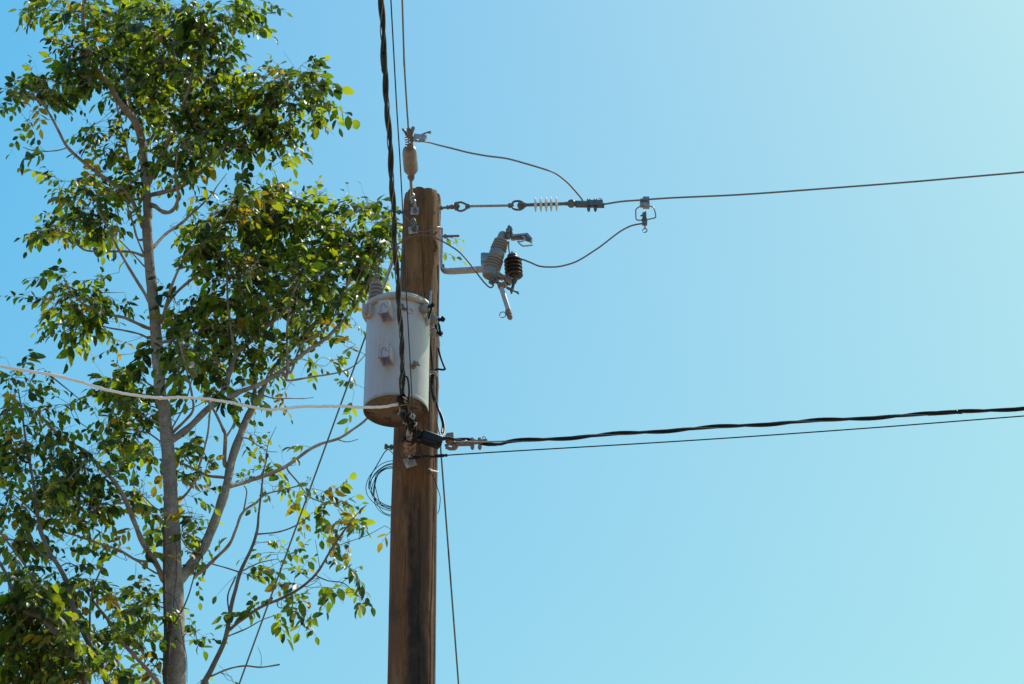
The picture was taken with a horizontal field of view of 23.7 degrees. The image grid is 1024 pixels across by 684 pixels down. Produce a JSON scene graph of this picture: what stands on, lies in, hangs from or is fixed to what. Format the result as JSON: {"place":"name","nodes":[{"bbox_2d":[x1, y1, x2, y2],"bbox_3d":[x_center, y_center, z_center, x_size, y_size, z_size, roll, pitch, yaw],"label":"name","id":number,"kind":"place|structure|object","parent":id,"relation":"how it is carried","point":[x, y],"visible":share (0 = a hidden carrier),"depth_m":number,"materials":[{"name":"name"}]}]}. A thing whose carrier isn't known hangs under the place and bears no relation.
{"place":"outdoors","nodes":[
{"label":"outdoors","id":0,"kind":"place"},
{"bbox_2d":[0,0,1023,683],"label":"sky","id":1,"kind":"structure","parent":0,"point":[887,555],"materials":[{"name":"blue"}]},
{"label":"ground","id":2,"kind":"structure","parent":0,"visible":0},
{"bbox_2d":[0,531,110,683],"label":"broadleaf tree","id":3,"kind":"object","parent":2,"relation":"on","point":[34,643],"visible":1,"depth_m":18.70,"materials":[{"name":"green plant"}]},
{"bbox_2d":[0,349,148,683],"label":"broadleaf tree","id":4,"kind":"object","parent":2,"relation":"on","point":[25,520],"visible":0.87,"depth_m":20.02,"materials":[{"name":"green plant"}]},
{"bbox_2d":[0,0,466,683],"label":"broadleaf tree","id":5,"kind":"object","parent":2,"relation":"on","point":[264,224],"visible":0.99,"depth_m":22.50,"materials":[{"name":"green plant"}]},
{"bbox_2d":[150,524,204,683],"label":"climbing vine","id":6,"kind":"object","parent":5,"relation":"attached to","point":[166,654],"visible":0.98,"depth_m":20.20,"materials":[{"name":"brown plant"}]},
{"bbox_2d":[201,464,389,683],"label":"slender tree","id":7,"kind":"object","parent":2,"relation":"on","point":[287,609],"visible":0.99,"depth_m":19.63,"materials":[{"name":"green plant"}]},
{"bbox_2d":[387,187,440,683],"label":"utility pole","id":8,"kind":"object","parent":2,"relation":"on","point":[411,631],"visible":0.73,"depth_m":15.31,"materials":[{"name":"brown wood"}]},
{"bbox_2d":[238,245,399,683],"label":"guy wire","id":9,"kind":"object","parent":8,"relation":"attached to","point":[388,273],"visible":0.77,"depth_m":16.45,"materials":[{"name":"metal"}]},
{"bbox_2d":[366,449,392,516],"bbox_3d":[-0.758,0.908,15.729,0.378,0.427,0.205,0,-32,0],"label":"cable coil","id":10,"kind":"object","parent":8,"relation":"hanging from","point":[374,487],"visible":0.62,"depth_m":15.75,"materials":[{"name":"black rubber"}]},
{"bbox_2d":[384,444,392,449],"bbox_3d":[-0.791,0.675,15.726,0.058,0.037,0.037,6,-33,-10],"label":"bolt","id":11,"kind":"object","parent":8,"relation":"attached to","point":[386,446],"visible":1,"depth_m":15.71,"materials":[{"name":"metal"}]},
{"bbox_2d":[362,274,444,427],"bbox_3d":[-0.698,-0.025,15.618,0.538,1.040,0.548,0,-32,0],"label":"pole transformer","id":12,"kind":"object","parent":8,"relation":"attached to","point":[382,357],"visible":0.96,"depth_m":15.45,"materials":[{"name":"grey paint"}]},
{"bbox_2d":[429,290,431,304],"bbox_3d":[-0.524,-0.271,15.664,0.015,0.148,0.036,-13,-34,19],"label":"connector rod","id":13,"kind":"object","parent":12,"relation":"attached to","point":[430,297],"visible":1,"depth_m":15.67,"materials":[{"name":"metal"}]},
{"bbox_2d":[375,234,494,287],"bbox_3d":[-0.533,-0.516,16.262,0.805,0.497,0.280,7,-33,-12],"label":"feeder wire","id":14,"kind":"object","parent":12,"relation":"attached to","point":[441,241],"visible":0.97,"depth_m":16.25,"materials":[{"name":"grey metal"}]},
{"bbox_2d":[426,307,444,435],"bbox_3d":[-0.490,0.229,15.579,0.107,0.792,0.507,-3,-32,4],"label":"transformer lead","id":15,"kind":"object","parent":12,"relation":"attached to","point":[428,323],"visible":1,"depth_m":15.69,"materials":[{"name":"rubber"}]},
{"bbox_2d":[429,371,437,377],"bbox_3d":[-0.510,0.210,15.788,0.060,0.026,0.060,0,-32,0],"label":"cable tie","id":16,"kind":"object","parent":15,"relation":"attached to","point":[435,373],"visible":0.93,"depth_m":15.77,"materials":[{"name":"metal"}]},
{"bbox_2d":[432,324,440,434],"bbox_3d":[-0.487,0.253,15.727,0.068,0.768,0.196,0,-32,0],"label":"transformer lead","id":17,"kind":"object","parent":12,"relation":"attached to","point":[434,336],"visible":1,"depth_m":15.85,"materials":[{"name":"rubber"}]},
{"bbox_2d":[432,321,445,433],"bbox_3d":[-0.473,0.241,15.652,0.093,0.736,0.352,0,-32,0],"label":"transformer lead","id":18,"kind":"object","parent":12,"relation":"attached to","point":[438,347],"visible":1,"depth_m":15.80,"materials":[{"name":"rubber"}]},
{"bbox_2d":[403,455,416,468],"bbox_3d":[-0.647,0.733,15.457,0.091,0.091,0.124,0,-32,0],"label":"eye bolt","id":19,"kind":"object","parent":8,"relation":"attached to","point":[409,463],"visible":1,"depth_m":15.49,"materials":[{"name":"metal"}]},
{"bbox_2d":[402,429,420,457],"bbox_3d":[-0.629,0.626,15.286,0.117,0.063,0.378,0,-32,0],"label":"cable dead end","id":20,"kind":"object","parent":19,"relation":"attached to","point":[409,444],"visible":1,"depth_m":15.27,"materials":[{"name":"metal"}]},
{"bbox_2d":[402,403,416,439],"bbox_3d":[-0.631,0.479,15.062,0.090,0.059,0.433,0,-32,0],"label":"cable splice","id":21,"kind":"object","parent":20,"relation":"attached to","point":[411,424],"visible":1,"depth_m":15.08,"materials":[{"name":"metal"}]},
{"bbox_2d":[390,0,413,416],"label":"overhead cable","id":22,"kind":"object","parent":21,"relation":"attached to","point":[401,199],"visible":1,"depth_m":13.08,"materials":[{"name":"black rubber"}]},
{"bbox_2d":[396,394,408,414],"bbox_3d":[-0.666,0.364,14.890,0.080,0.061,0.217,0,-32,0],"label":"service clamp","id":23,"kind":"object","parent":21,"relation":"attached to","point":[402,401],"visible":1,"depth_m":14.84,"materials":[{"name":"metal"}]},
{"bbox_2d":[0,365,398,410],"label":"service cable","id":24,"kind":"object","parent":23,"relation":"attached to","point":[188,397],"visible":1,"depth_m":14.76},
{"bbox_2d":[378,0,405,394],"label":"twisted cable","id":25,"kind":"object","parent":23,"relation":"attached to","point":[383,59],"visible":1,"depth_m":13.03,"materials":[{"name":"rubber"}]},
{"bbox_2d":[399,371,409,401],"bbox_3d":[-0.648,0.275,14.745,0.065,0.012,0.364,0,-32,0],"label":"bent cable","id":26,"kind":"object","parent":25,"relation":"attached to","point":[400,376],"visible":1,"depth_m":14.72,"materials":[{"name":"black rubber"}]},
{"bbox_2d":[399,411,406,418],"bbox_3d":[-0.666,0.449,15.024,0.056,0.048,0.056,22,-38,-31],"label":"drop clamp","id":27,"kind":"object","parent":21,"relation":"attached to","point":[401,415],"visible":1,"depth_m":15.01,"materials":[{"name":"grey plastic"}]},
{"bbox_2d":[408,454,447,462],"bbox_3d":[-0.527,0.731,15.399,0.259,0.048,0.084,-9,-33,13],"label":"cable grip","id":28,"kind":"object","parent":19,"relation":"attached to","point":[434,456],"visible":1,"depth_m":15.36,"materials":[{"name":"black metal"}]},
{"bbox_2d":[448,415,1023,455],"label":"telephone cable","id":29,"kind":"object","parent":28,"relation":"attached to","point":[736,437],"visible":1,"depth_m":15.25,"materials":[{"name":"black rubber"}]},
{"bbox_2d":[408,218,417,233],"bbox_3d":[-0.660,-0.786,16.430,0.083,0.070,0.123,0,-32,0],"label":"eye bolt","id":30,"kind":"object","parent":8,"relation":"attached to","point":[411,229],"visible":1,"depth_m":16.45,"materials":[{"name":"metal"}]},
{"bbox_2d":[411,199,418,214],"bbox_3d":[-0.657,-0.917,16.513,0.060,0.070,0.124,0,-32,0],"label":"eye bolt","id":31,"kind":"object","parent":8,"relation":"attached to","point":[414,209],"visible":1,"depth_m":16.54,"materials":[{"name":"metal"}]},
{"bbox_2d":[402,126,417,203],"bbox_3d":[-0.669,-1.162,16.120,0.098,0.096,0.837,0,-32,0],"label":"strain insulator","id":32,"kind":"object","parent":31,"relation":"attached to","point":[410,161],"visible":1,"depth_m":15.99,"materials":[{"name":"ceramic"}]},
{"bbox_2d":[401,0,408,132],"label":"overhead line","id":33,"kind":"object","parent":32,"relation":"attached to","point":[404,65],"visible":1,"depth_m":15.23,"materials":[{"name":"metal"}]},
{"bbox_2d":[413,131,430,142],"bbox_3d":[-0.584,-1.338,15.874,0.116,0.084,0.042,0,-32,0],"label":"wire clamp","id":34,"kind":"object","parent":32,"relation":"attached to","point":[422,136],"visible":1,"depth_m":15.85,"materials":[{"name":"metal"}]},
{"bbox_2d":[415,139,583,202],"bbox_3d":[-0.031,-1.153,16.164,1.445,0.173,0.156,23,-39,-32],"label":"jumper wire","id":35,"kind":"object","parent":34,"relation":"attached to","point":[571,186],"visible":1,"depth_m":16.17,"materials":[{"name":"metal"}]},
{"bbox_2d":[400,211,440,232],"bbox_3d":[-0.623,-0.821,16.532,0.290,0.285,0.159,0,-32,0],"label":"tie wire","id":36,"kind":"object","parent":8,"relation":"attached to","point":[420,231],"visible":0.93,"depth_m":16.43,"materials":[{"name":"black metal"}]},
{"bbox_2d":[417,443,440,513],"bbox_3d":[-0.524,0.842,15.410,0.053,0.424,0.257,-22,-38,30],"label":"loose wire","id":37,"kind":"object","parent":8,"relation":"attached to","point":[432,476],"visible":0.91,"depth_m":15.41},
{"bbox_2d":[416,429,442,448],"bbox_3d":[-0.519,0.611,15.354,0.190,0.092,0.085,13,-34,-20],"label":"splice box","id":38,"kind":"object","parent":8,"relation":"attached to","point":[430,439],"visible":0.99,"depth_m":15.33,"materials":[{"name":"black plastic"}]},
{"bbox_2d":[445,432,487,450],"bbox_3d":[-0.290,0.633,15.429,0.272,0.119,0.060,0,-32,0],"label":"dead end clamp","id":39,"kind":"object","parent":38,"relation":"attached to","point":[453,444],"visible":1,"depth_m":15.41,"materials":[{"name":"metal"}]},
{"bbox_2d":[455,440,505,441],"bbox_3d":[-0.178,0.627,15.400,0.357,0.027,0.023,2,-32,-3],"label":"messenger wire","id":40,"kind":"object","parent":39,"relation":"attached to","point":[479,441],"visible":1,"depth_m":15.40,"materials":[{"name":"metal"}]},
{"bbox_2d":[443,406,1023,445],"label":"twisted cable","id":41,"kind":"object","parent":39,"relation":"attached to","point":[810,420],"visible":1,"depth_m":15.29,"materials":[{"name":"rubber"}]},
{"bbox_2d":[434,264,439,683],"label":"ground wire","id":42,"kind":"object","parent":8,"relation":"attached to","point":[436,496],"visible":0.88,"depth_m":15.37,"materials":[{"name":"metal"}]},
{"bbox_2d":[440,228,488,274],"bbox_3d":[-0.318,-0.619,16.419,0.335,0.363,0.086,-2,-32,3],"label":"cutout bracket","id":43,"kind":"object","parent":8,"relation":"attached to","point":[464,270],"visible":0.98,"depth_m":16.34,"materials":[{"name":"metal"}]},
{"bbox_2d":[482,225,532,319],"bbox_3d":[-0.029,-0.447,16.190,0.336,0.776,0.172,0,-32,0],"label":"fuse cutout","id":44,"kind":"object","parent":43,"relation":"attached to","point":[491,273],"visible":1,"depth_m":16.23,"materials":[{"name":"grey ceramic"}]},
{"bbox_2d":[504,241,522,294],"bbox_3d":[0.009,-0.485,16.269,0.128,0.419,0.121,0,-32,0],"label":"surge arrester","id":45,"kind":"object","parent":44,"relation":"attached to","point":[513,265],"visible":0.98,"depth_m":16.23,"materials":[{"name":"ceramic"}]},
{"bbox_2d":[521,223,641,267],"bbox_3d":[0.457,-0.655,16.422,0.892,0.388,0.013,1,-32,-2],"label":"tap wire","id":46,"kind":"object","parent":45,"relation":"attached to","point":[585,255],"visible":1,"depth_m":16.36,"materials":[{"name":"metal"}]},
{"bbox_2d":[439,197,567,211],"bbox_3d":[-0.052,-0.935,16.656,0.890,0.117,0.103,0,-32,0],"label":"polymer insulator","id":47,"kind":"object","parent":8,"relation":"attached to","point":[521,205],"visible":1,"depth_m":16.64,"materials":[{"name":"metal"}]},
{"bbox_2d":[568,198,603,211],"bbox_3d":[0.504,-0.937,16.657,0.249,0.111,0.040,0,-32,0],"label":"dead end clamp","id":48,"kind":"object","parent":47,"relation":"attached to","point":[595,204],"visible":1,"depth_m":16.65,"materials":[{"name":"metal"}]},
{"bbox_2d":[601,171,1023,204],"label":"primary line","id":49,"kind":"object","parent":48,"relation":"attached to","point":[814,188],"visible":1,"depth_m":16.39,"materials":[{"name":"metal"}]},
{"bbox_2d":[635,196,655,220],"bbox_3d":[0.905,-0.898,16.551,0.144,0.189,0.044,0,-32,0],"label":"stirrup","id":50,"kind":"object","parent":49,"relation":"hanging from","point":[644,204],"visible":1,"depth_m":16.55,"materials":[{"name":"metal"}]},
{"bbox_2d":[640,211,647,232],"bbox_3d":[0.892,-0.809,16.495,0.047,0.173,0.042,0,-32,0],"label":"hot line clamp","id":51,"kind":"object","parent":50,"relation":"hanging from","point":[644,219],"visible":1,"depth_m":16.48,"materials":[{"name":"metal"}]},
{"bbox_2d":[440,447,458,683],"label":"guy wire","id":52,"kind":"object","parent":2,"relation":"on","point":[449,567],"visible":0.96,"depth_m":15.87,"materials":[{"name":"metal"}]}
]}

